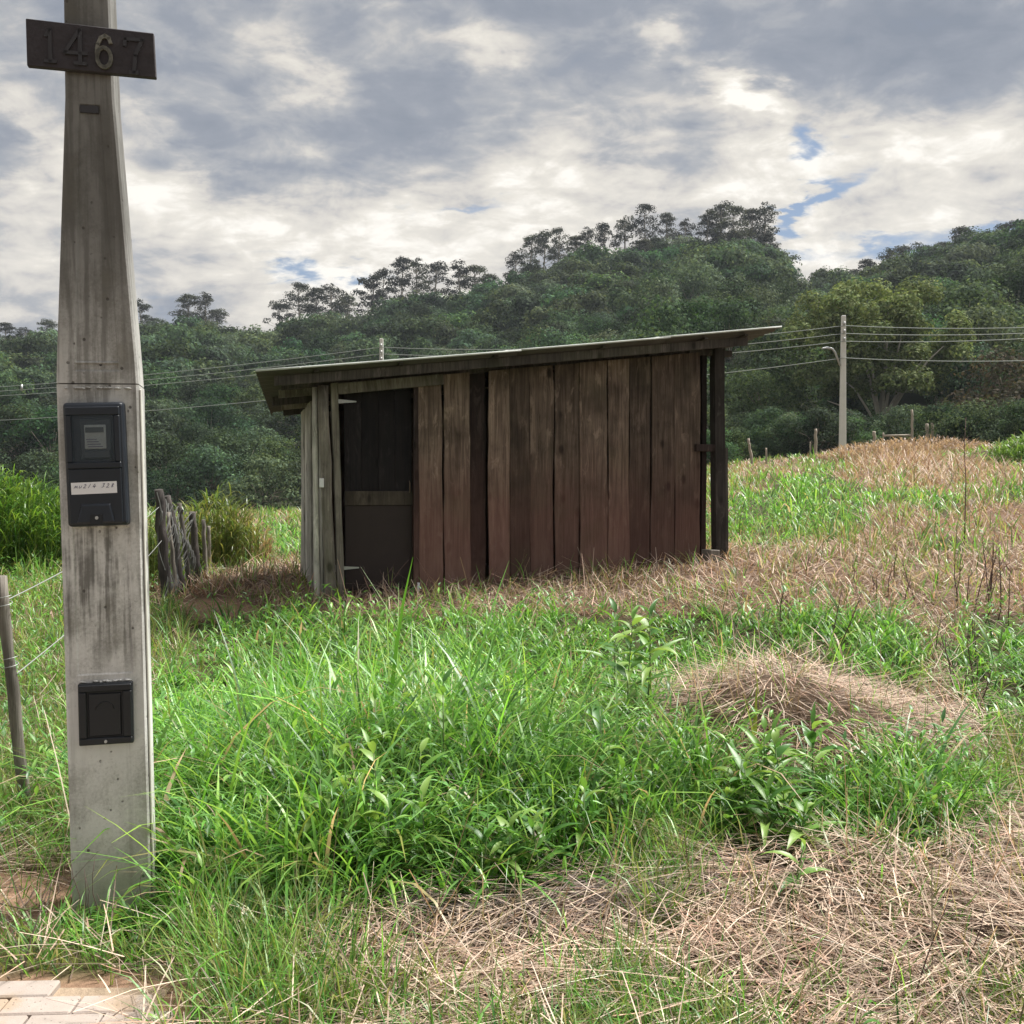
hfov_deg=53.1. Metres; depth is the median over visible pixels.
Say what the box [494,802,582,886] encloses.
broadleaf weed
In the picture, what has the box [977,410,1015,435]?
shrub
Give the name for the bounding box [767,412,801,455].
shrub
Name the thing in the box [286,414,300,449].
broadleaf tree
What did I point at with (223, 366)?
power line
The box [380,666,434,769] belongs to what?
broadleaf weed
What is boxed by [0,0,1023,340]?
sky
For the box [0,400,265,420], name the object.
power line
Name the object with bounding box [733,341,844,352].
power line
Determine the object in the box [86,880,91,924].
dead stalk
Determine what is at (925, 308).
broadleaf tree
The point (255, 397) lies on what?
broadleaf tree
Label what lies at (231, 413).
broadleaf tree
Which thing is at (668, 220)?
eucalyptus tree
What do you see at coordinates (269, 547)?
dry bush
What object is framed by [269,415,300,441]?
broadleaf tree
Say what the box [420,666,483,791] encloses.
broadleaf weed
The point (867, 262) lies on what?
eucalyptus tree
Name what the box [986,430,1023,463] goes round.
green thicket
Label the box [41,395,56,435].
broadleaf tree
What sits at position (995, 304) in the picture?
broadleaf tree
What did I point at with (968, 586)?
dead stalk
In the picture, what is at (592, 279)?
hill wood
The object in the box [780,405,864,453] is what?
shrub
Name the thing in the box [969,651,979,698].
dead stalk
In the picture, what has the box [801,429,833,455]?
shrub
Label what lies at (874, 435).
fence post
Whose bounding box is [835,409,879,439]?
shrub
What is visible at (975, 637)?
dead stalk
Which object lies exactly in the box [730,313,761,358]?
broadleaf tree
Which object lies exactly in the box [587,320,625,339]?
broadleaf tree
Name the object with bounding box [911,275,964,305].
broadleaf tree
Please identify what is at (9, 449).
broadleaf tree
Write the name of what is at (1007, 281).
broadleaf tree
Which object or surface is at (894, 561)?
dead stalk
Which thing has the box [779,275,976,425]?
pale tree
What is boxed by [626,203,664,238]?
eucalyptus tree
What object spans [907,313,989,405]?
broadleaf tree
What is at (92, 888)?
dead stalk
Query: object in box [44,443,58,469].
broadleaf tree
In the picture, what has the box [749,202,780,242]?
eucalyptus tree
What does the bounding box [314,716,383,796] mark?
broadleaf weed
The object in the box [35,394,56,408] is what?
broadleaf tree
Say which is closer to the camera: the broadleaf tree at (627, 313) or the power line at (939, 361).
the power line at (939, 361)
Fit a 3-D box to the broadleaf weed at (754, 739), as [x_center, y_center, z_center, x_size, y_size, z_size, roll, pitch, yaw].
[1.048,1.103,4.363,0.360,0.473,0.344,-1,2,-29]
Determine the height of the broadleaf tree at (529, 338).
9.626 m
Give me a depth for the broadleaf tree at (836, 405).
84.12 m
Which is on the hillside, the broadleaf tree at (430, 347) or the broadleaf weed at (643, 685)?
the broadleaf tree at (430, 347)
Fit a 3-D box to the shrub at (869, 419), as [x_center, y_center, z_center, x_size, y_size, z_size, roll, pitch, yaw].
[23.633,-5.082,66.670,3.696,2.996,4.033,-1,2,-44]
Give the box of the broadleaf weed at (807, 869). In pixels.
[761,836,830,893]
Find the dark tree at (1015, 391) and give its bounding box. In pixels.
[932,344,1023,414]
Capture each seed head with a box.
[208,901,216,941]
[238,906,246,940]
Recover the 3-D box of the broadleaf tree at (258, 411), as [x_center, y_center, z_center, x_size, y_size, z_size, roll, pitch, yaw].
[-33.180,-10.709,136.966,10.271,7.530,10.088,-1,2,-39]
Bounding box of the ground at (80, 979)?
[0,443,1023,1023]
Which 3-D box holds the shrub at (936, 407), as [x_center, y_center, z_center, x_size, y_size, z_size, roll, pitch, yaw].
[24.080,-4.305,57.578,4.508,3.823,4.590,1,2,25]
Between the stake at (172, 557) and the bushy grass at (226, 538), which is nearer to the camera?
the stake at (172, 557)
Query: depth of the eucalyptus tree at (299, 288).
324.43 m
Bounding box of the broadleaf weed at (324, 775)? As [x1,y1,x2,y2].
[292,744,360,843]
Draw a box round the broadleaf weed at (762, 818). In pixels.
[736,766,806,848]
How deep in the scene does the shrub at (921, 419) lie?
57.85 m
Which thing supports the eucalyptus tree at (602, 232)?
on the hillside
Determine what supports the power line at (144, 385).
attached to the utility pole at (381, 357)
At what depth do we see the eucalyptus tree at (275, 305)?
324.63 m
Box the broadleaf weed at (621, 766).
[594,754,644,835]
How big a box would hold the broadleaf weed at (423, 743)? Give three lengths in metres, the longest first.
0.495 x 0.295 x 0.241 m
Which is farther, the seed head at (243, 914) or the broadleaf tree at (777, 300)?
the broadleaf tree at (777, 300)
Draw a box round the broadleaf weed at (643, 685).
[615,598,684,716]
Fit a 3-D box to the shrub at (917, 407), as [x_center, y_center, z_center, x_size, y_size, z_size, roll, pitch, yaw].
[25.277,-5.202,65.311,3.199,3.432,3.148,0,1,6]
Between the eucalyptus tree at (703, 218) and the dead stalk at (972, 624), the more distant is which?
the eucalyptus tree at (703, 218)
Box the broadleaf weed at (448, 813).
[400,786,481,874]
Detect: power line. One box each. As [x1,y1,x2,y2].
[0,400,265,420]
[2,347,380,386]
[2,375,252,395]
[7,354,378,390]
[381,325,844,349]
[387,333,844,355]
[707,358,842,374]
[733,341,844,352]
[845,325,1023,328]
[845,333,1023,335]
[845,338,1023,341]
[849,358,1023,361]
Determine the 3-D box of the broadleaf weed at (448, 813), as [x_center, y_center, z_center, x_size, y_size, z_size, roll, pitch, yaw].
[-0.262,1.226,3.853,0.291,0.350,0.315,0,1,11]
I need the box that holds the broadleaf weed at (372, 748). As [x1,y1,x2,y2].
[337,741,414,845]
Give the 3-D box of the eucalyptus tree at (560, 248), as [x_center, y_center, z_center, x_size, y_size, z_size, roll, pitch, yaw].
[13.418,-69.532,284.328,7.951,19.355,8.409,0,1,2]
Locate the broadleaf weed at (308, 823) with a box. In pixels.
[289,745,358,863]
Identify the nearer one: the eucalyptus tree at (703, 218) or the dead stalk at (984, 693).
the dead stalk at (984, 693)
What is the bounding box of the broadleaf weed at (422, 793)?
[390,775,462,894]
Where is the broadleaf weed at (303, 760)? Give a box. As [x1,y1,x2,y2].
[271,750,326,818]
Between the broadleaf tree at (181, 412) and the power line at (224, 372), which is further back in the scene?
the broadleaf tree at (181, 412)
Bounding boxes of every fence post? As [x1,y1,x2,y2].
[0,575,33,818]
[154,489,171,602]
[165,495,185,592]
[189,511,202,582]
[747,438,753,464]
[765,448,766,463]
[814,429,816,456]
[872,431,875,443]
[910,409,912,444]
[925,423,928,442]
[931,423,933,444]
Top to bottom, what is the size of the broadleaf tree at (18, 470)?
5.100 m
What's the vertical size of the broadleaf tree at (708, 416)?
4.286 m
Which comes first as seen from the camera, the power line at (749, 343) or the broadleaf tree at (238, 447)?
the power line at (749, 343)
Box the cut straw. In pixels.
[0,490,1023,1023]
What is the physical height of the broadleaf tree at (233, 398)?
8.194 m
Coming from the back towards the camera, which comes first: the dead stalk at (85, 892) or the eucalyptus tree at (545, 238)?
the eucalyptus tree at (545, 238)
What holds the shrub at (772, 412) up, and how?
on the hillside
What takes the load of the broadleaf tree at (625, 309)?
on the hillside
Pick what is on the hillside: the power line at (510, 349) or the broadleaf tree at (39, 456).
the broadleaf tree at (39, 456)
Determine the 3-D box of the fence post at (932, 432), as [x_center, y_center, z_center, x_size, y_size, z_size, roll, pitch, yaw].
[22.556,-3.856,54.925,0.200,1.845,0.210,0,1,0]
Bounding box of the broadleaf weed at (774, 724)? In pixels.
[749,711,811,805]
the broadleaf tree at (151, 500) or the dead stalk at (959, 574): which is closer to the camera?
the dead stalk at (959, 574)
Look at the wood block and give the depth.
10.62 m
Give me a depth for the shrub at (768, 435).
63.86 m
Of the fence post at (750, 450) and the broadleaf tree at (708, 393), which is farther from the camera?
the broadleaf tree at (708, 393)
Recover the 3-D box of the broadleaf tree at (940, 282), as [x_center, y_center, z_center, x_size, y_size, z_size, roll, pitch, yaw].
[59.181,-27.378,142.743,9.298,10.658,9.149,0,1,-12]
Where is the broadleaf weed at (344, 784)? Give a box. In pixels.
[295,772,371,871]
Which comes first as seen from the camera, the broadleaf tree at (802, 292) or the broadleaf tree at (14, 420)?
the broadleaf tree at (14, 420)
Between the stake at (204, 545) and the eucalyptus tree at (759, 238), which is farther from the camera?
the eucalyptus tree at (759, 238)
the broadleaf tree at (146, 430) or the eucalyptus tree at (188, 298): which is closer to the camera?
the broadleaf tree at (146, 430)
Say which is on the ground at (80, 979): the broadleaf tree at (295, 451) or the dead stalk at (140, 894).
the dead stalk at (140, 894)
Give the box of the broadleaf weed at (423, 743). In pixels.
[379,738,452,849]
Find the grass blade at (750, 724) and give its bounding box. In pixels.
[743,695,756,758]
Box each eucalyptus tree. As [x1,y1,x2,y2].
[0,322,17,341]
[12,327,34,337]
[36,319,57,333]
[137,298,152,324]
[141,318,164,323]
[167,293,204,320]
[190,291,223,323]
[206,308,229,324]
[262,300,294,326]
[279,282,314,316]
[297,287,329,317]
[311,283,347,314]
[329,295,357,316]
[350,272,385,313]
[366,267,399,308]
[386,256,420,294]
[394,295,408,299]
[397,258,432,293]
[421,260,449,295]
[438,259,475,294]
[452,264,487,291]
[478,273,499,285]
[502,251,525,279]
[517,233,543,270]
[529,229,559,268]
[547,227,572,261]
[561,235,585,258]
[574,226,598,250]
[590,222,612,250]
[609,215,638,250]
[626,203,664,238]
[629,236,652,252]
[636,239,654,253]
[652,212,678,240]
[672,217,699,240]
[693,211,722,243]
[699,200,733,241]
[709,233,725,245]
[710,205,756,240]
[725,234,746,242]
[726,233,747,242]
[738,208,765,241]
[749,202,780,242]
[756,231,777,247]
[757,236,781,250]
[853,258,876,272]
[876,247,895,263]
[891,244,911,258]
[909,242,931,249]
[935,241,949,247]
[948,225,971,246]
[994,222,1012,231]
[1004,219,1022,231]
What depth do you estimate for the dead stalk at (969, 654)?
6.68 m
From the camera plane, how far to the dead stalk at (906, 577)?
8.99 m
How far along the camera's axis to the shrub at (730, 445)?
59.94 m
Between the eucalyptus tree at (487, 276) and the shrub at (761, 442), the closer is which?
the shrub at (761, 442)
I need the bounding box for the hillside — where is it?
[0,353,1014,512]
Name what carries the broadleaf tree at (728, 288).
on the hillside
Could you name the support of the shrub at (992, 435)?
on the hillside
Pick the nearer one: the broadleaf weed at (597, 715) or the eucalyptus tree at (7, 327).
the broadleaf weed at (597, 715)
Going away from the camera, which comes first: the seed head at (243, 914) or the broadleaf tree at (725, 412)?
the seed head at (243, 914)
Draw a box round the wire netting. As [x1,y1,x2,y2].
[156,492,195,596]
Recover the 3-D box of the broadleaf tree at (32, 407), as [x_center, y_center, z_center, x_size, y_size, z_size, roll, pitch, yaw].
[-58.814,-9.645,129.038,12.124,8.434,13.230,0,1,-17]
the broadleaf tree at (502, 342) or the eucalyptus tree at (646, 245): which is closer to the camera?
the broadleaf tree at (502, 342)
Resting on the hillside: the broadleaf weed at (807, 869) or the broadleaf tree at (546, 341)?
the broadleaf tree at (546, 341)
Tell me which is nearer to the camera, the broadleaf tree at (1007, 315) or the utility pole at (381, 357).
the utility pole at (381, 357)
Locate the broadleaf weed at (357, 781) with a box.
[311,768,400,847]
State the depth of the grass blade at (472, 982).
2.92 m
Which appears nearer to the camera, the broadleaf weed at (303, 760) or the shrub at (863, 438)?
the broadleaf weed at (303, 760)
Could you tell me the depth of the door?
9.71 m
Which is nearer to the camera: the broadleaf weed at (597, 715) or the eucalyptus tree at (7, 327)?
the broadleaf weed at (597, 715)
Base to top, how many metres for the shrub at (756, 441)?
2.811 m
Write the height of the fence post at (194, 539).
0.843 m
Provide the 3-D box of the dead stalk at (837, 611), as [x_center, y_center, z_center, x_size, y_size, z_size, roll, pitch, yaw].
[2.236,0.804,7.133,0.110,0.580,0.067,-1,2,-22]
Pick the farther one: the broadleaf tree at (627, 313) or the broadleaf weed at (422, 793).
the broadleaf tree at (627, 313)
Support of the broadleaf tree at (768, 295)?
on the hillside
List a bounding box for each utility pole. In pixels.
[379,338,383,359]
[821,315,845,451]
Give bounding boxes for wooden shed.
[256,326,781,602]
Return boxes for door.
[335,389,411,590]
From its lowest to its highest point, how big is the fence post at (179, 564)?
1.067 m
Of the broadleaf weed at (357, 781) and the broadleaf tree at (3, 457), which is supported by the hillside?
the broadleaf tree at (3, 457)
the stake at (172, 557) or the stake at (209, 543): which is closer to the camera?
the stake at (172, 557)
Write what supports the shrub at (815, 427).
on the hillside
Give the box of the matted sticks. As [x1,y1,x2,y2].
[183,836,873,953]
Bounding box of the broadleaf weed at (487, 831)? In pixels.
[454,795,524,880]
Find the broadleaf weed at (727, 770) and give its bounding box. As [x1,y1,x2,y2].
[700,738,759,830]
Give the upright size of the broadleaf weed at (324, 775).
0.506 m
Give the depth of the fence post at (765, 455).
47.92 m
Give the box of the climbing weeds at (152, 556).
[147,504,192,587]
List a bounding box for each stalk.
[0,903,27,910]
[70,859,79,914]
[84,869,86,921]
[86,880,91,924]
[92,860,98,910]
[135,871,141,917]
[381,562,406,595]
[773,579,788,629]
[825,586,842,662]
[834,589,863,664]
[888,564,893,594]
[891,542,898,580]
[899,559,914,599]
[904,572,912,601]
[909,879,951,1008]
[933,610,948,659]
[937,634,958,691]
[940,627,954,677]
[945,540,963,609]
[952,554,964,600]
[956,420,965,543]
[958,664,969,689]
[960,910,990,983]
[962,635,977,684]
[965,570,973,610]
[966,610,976,654]
[969,621,982,659]
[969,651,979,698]
[974,551,987,611]
[976,664,994,706]
[980,529,1001,606]
[982,537,991,599]
[984,543,1000,602]
[985,567,1001,623]
[986,547,1004,608]
[993,551,1009,601]
[995,568,1005,620]
[1004,562,1010,625]
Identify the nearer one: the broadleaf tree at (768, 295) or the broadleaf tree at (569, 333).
the broadleaf tree at (768, 295)
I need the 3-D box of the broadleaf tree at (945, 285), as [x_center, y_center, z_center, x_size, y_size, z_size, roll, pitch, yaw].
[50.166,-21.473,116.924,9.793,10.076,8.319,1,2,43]
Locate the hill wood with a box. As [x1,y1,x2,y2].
[0,219,1023,415]
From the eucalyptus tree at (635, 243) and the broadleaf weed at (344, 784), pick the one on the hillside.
the eucalyptus tree at (635, 243)
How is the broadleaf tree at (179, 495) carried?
on the hillside
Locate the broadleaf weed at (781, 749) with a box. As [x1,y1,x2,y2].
[743,728,806,825]
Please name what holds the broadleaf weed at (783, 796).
on the ground at (80, 979)
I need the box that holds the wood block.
[701,549,719,563]
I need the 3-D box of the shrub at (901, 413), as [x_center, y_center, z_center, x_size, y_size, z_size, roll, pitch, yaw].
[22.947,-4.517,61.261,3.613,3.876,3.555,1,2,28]
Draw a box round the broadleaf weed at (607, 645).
[572,597,646,699]
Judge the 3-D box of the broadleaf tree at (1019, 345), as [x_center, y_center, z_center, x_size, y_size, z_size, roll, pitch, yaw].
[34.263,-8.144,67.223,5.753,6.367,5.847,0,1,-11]
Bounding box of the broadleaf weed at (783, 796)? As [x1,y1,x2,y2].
[733,770,822,844]
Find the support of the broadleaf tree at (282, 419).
on the hillside
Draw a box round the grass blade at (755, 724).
[752,687,756,747]
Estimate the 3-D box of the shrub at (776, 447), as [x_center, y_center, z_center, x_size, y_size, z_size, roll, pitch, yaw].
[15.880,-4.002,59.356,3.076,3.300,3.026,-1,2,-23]
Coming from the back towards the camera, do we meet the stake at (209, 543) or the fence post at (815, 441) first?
the fence post at (815, 441)
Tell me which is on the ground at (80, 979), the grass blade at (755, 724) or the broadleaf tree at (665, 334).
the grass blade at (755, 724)
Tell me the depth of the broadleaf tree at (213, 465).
94.07 m
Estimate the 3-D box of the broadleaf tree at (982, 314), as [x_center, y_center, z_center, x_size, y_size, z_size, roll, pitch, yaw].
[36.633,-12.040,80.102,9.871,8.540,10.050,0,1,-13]
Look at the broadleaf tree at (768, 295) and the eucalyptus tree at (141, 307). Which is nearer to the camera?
the broadleaf tree at (768, 295)
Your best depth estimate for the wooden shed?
10.07 m
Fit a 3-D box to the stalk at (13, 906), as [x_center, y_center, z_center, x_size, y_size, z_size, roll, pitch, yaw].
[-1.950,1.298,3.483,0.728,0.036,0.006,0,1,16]
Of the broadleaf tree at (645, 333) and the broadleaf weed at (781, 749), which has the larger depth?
the broadleaf tree at (645, 333)
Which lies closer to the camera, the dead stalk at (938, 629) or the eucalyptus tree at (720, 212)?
the dead stalk at (938, 629)
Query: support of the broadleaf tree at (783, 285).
on the hillside
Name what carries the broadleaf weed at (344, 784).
on the ground at (80, 979)
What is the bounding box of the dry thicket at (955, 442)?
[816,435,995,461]
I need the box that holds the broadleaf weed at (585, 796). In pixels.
[547,777,609,873]
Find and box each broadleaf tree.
[0,369,40,409]
[0,382,38,411]
[0,402,47,460]
[0,403,57,468]
[0,406,57,474]
[0,449,15,484]
[0,456,42,495]
[9,400,56,447]
[12,447,58,491]
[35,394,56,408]
[35,458,59,506]
[39,452,59,489]
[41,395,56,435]
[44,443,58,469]
[52,431,152,454]
[143,365,184,408]
[145,397,197,466]
[145,427,160,467]
[145,431,192,499]
[146,457,219,513]
[146,466,173,510]
[148,398,185,427]
[160,443,245,510]
[161,380,217,417]
[162,399,217,461]
[163,422,221,462]
[165,424,253,483]
[166,397,261,450]
[181,397,238,424]
[182,428,242,481]
[192,384,248,412]
[200,433,286,500]
[206,405,244,427]
[213,453,300,511]
[216,420,257,455]
[220,389,244,406]
[222,454,280,507]
[227,384,293,424]
[236,380,260,402]
[237,403,296,449]
[240,425,294,459]
[254,436,299,486]
[259,408,300,441]
[263,448,300,481]
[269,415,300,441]
[276,450,300,506]
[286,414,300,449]
[287,426,300,470]
[418,343,458,356]
[418,345,449,356]
[439,346,475,355]
[475,337,519,352]
[486,345,515,351]
[503,328,529,346]
[512,334,537,348]
[513,324,561,348]
[521,326,578,347]
[530,321,567,336]
[535,318,591,340]
[536,322,577,339]
[544,308,589,335]
[561,333,592,344]
[564,312,611,342]
[575,334,617,343]
[576,328,621,342]
[584,311,619,333]
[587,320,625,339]
[599,329,641,341]
[611,307,644,333]
[613,307,661,336]
[616,304,638,328]
[616,317,691,339]
[625,294,698,338]
[627,326,749,402]
[633,276,680,309]
[634,268,687,308]
[665,299,701,332]
[669,264,723,302]
[669,295,751,361]
[677,276,765,309]
[686,296,787,369]
[686,298,754,332]
[690,290,734,307]
[692,295,728,302]
[707,360,742,408]
[707,362,740,392]
[707,401,733,430]
[707,406,744,433]
[725,324,824,412]
[725,341,792,396]
[725,367,825,424]
[728,291,767,357]
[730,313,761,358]
[731,284,785,318]
[732,303,823,356]
[733,405,800,454]
[734,312,822,377]
[745,290,801,310]
[746,280,786,303]
[760,303,806,327]
[767,278,804,307]
[776,294,818,315]
[784,287,853,308]
[798,343,877,385]
[808,383,886,413]
[814,364,894,417]
[857,337,914,406]
[878,273,940,300]
[907,278,1023,382]
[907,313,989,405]
[908,302,1023,401]
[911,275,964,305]
[913,277,958,294]
[913,294,968,316]
[913,341,1007,404]
[915,301,1021,363]
[926,281,976,303]
[957,268,1004,289]
[964,265,1023,313]
[965,253,1023,307]
[968,286,1023,325]
[980,304,1023,352]
[980,347,1023,391]
[984,265,1023,305]
[988,340,1023,394]
[997,323,1023,359]
[1004,244,1023,271]
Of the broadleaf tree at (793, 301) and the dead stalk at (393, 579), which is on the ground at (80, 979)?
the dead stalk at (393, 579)
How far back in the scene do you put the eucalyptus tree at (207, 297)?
321.49 m
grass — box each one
[0,437,1023,870]
[0,444,1023,1023]
[0,464,61,575]
[166,477,278,577]
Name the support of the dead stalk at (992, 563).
on the ground at (80, 979)
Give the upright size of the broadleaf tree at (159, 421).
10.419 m
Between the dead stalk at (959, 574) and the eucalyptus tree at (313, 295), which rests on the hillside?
the eucalyptus tree at (313, 295)
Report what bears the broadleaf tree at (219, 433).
on the hillside
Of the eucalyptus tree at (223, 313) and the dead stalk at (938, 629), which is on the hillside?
the eucalyptus tree at (223, 313)
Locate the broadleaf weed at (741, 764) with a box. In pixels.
[713,742,779,842]
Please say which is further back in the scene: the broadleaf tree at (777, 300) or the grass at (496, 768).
the broadleaf tree at (777, 300)
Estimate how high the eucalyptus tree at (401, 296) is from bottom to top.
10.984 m
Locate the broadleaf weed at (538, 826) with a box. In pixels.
[517,798,580,886]
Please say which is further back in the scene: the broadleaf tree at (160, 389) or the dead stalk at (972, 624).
the broadleaf tree at (160, 389)
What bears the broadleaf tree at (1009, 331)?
on the hillside
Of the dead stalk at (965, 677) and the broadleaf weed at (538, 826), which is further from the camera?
the dead stalk at (965, 677)
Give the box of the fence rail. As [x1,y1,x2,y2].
[884,434,911,436]
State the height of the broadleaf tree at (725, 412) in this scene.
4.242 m
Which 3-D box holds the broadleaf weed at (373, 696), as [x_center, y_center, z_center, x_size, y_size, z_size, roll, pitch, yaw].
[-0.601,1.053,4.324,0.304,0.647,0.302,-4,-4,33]
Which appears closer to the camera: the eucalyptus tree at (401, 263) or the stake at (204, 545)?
the stake at (204, 545)
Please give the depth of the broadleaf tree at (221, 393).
142.83 m
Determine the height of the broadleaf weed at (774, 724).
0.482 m
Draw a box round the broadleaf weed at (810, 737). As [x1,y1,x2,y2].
[785,703,853,793]
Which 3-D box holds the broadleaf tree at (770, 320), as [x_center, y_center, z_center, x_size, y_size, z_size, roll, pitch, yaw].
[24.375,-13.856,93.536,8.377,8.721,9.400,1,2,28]
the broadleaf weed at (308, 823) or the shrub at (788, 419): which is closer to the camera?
the broadleaf weed at (308, 823)
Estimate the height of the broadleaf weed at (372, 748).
0.563 m
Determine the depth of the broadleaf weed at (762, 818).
4.02 m
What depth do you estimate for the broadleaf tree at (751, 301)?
120.16 m
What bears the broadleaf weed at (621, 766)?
on the ground at (80, 979)
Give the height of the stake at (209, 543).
0.659 m
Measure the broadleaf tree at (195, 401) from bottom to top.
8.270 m
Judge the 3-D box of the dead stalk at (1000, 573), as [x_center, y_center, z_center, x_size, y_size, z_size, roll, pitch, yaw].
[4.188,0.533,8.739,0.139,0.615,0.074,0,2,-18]
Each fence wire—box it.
[9,507,158,598]
[17,540,161,673]
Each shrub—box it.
[706,428,744,464]
[725,431,760,463]
[726,427,754,459]
[740,427,765,457]
[745,418,777,458]
[757,404,787,422]
[758,415,818,457]
[763,422,780,449]
[763,422,808,458]
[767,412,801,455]
[773,410,850,457]
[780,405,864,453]
[793,408,807,417]
[801,417,850,449]
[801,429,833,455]
[824,415,886,454]
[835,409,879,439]
[856,410,890,443]
[868,404,920,448]
[884,403,925,432]
[892,406,955,447]
[897,402,969,448]
[907,398,1007,447]
[928,410,988,447]
[946,424,978,443]
[970,418,1014,443]
[974,417,1015,448]
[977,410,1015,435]
[983,407,1017,422]
[984,404,1023,447]
[988,398,1023,441]
[998,422,1023,440]
[999,397,1023,416]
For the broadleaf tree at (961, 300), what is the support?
on the hillside
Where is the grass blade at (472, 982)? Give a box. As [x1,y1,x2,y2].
[459,962,486,1008]
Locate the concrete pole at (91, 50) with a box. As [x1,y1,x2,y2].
[26,0,156,913]
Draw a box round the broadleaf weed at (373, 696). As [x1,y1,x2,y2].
[349,686,410,788]
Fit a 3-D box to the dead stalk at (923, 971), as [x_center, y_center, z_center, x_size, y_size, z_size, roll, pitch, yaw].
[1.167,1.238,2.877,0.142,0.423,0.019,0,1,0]
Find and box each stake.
[166,512,177,594]
[177,503,191,587]
[201,519,207,578]
[207,526,211,577]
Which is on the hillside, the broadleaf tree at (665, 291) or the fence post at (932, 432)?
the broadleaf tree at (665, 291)
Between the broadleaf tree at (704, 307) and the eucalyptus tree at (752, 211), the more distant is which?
the eucalyptus tree at (752, 211)
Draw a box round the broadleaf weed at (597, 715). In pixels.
[576,694,630,800]
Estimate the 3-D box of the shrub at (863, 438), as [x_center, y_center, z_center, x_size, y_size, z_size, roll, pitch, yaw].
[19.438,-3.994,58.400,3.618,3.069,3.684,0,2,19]
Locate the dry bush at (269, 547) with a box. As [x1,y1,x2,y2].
[215,504,283,567]
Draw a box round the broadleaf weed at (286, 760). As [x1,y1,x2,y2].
[235,739,310,800]
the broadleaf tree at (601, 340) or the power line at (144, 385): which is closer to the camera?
the power line at (144, 385)
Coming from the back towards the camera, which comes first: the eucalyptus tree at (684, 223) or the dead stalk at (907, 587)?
the eucalyptus tree at (684, 223)
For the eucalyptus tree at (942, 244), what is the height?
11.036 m
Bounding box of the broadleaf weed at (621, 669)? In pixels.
[595,606,669,727]
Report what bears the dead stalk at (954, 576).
on the ground at (80, 979)
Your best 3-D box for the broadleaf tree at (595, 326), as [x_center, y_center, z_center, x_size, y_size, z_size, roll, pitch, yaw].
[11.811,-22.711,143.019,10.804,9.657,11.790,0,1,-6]
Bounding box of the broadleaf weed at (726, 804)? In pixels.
[699,782,774,851]
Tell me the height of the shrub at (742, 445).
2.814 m
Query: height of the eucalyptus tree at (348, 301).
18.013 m
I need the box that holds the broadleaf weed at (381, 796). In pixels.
[352,789,420,879]
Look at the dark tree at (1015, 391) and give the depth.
62.81 m
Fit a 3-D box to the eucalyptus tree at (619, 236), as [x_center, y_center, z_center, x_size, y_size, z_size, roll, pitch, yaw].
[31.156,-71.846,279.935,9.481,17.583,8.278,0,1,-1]
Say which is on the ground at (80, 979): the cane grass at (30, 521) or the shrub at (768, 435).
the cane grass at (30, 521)
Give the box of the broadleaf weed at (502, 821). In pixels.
[478,811,560,893]
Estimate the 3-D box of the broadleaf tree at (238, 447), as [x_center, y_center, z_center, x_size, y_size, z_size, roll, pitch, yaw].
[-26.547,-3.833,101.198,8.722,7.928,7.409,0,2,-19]
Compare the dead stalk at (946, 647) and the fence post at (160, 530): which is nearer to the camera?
the dead stalk at (946, 647)
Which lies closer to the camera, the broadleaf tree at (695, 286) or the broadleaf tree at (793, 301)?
the broadleaf tree at (793, 301)
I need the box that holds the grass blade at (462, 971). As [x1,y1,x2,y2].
[448,955,470,1020]
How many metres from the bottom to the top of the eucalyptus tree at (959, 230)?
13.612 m
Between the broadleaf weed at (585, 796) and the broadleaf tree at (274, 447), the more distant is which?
the broadleaf tree at (274, 447)
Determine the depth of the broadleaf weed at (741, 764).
4.17 m
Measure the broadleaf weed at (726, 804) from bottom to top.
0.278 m
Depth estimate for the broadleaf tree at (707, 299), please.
138.94 m
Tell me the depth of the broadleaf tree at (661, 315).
100.16 m
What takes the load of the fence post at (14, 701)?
on the ground at (80, 979)
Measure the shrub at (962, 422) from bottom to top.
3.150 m
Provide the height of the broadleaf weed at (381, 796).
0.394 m
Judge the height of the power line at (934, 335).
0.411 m
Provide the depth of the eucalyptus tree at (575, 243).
277.36 m
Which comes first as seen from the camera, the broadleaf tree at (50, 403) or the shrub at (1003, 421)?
the shrub at (1003, 421)
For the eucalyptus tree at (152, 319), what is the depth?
327.02 m
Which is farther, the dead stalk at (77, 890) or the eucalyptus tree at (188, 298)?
the eucalyptus tree at (188, 298)
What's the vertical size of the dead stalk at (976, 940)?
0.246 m
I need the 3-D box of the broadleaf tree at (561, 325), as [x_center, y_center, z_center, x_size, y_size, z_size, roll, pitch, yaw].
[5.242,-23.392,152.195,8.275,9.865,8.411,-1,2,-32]
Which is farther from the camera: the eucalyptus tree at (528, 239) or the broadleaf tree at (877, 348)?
the eucalyptus tree at (528, 239)
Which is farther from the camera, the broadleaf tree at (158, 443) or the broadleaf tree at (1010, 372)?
the broadleaf tree at (158, 443)
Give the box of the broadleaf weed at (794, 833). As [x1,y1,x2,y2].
[769,789,852,855]
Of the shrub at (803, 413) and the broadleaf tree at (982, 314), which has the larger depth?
the broadleaf tree at (982, 314)
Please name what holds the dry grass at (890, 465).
on the ground at (80, 979)
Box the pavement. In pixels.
[0,980,176,1023]
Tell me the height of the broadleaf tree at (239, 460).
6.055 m
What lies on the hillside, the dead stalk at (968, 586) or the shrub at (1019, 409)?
the shrub at (1019, 409)
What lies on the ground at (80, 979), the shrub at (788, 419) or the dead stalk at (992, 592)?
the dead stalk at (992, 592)
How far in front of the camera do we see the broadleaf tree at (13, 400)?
141.09 m
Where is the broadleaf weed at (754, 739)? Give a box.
[715,715,816,824]

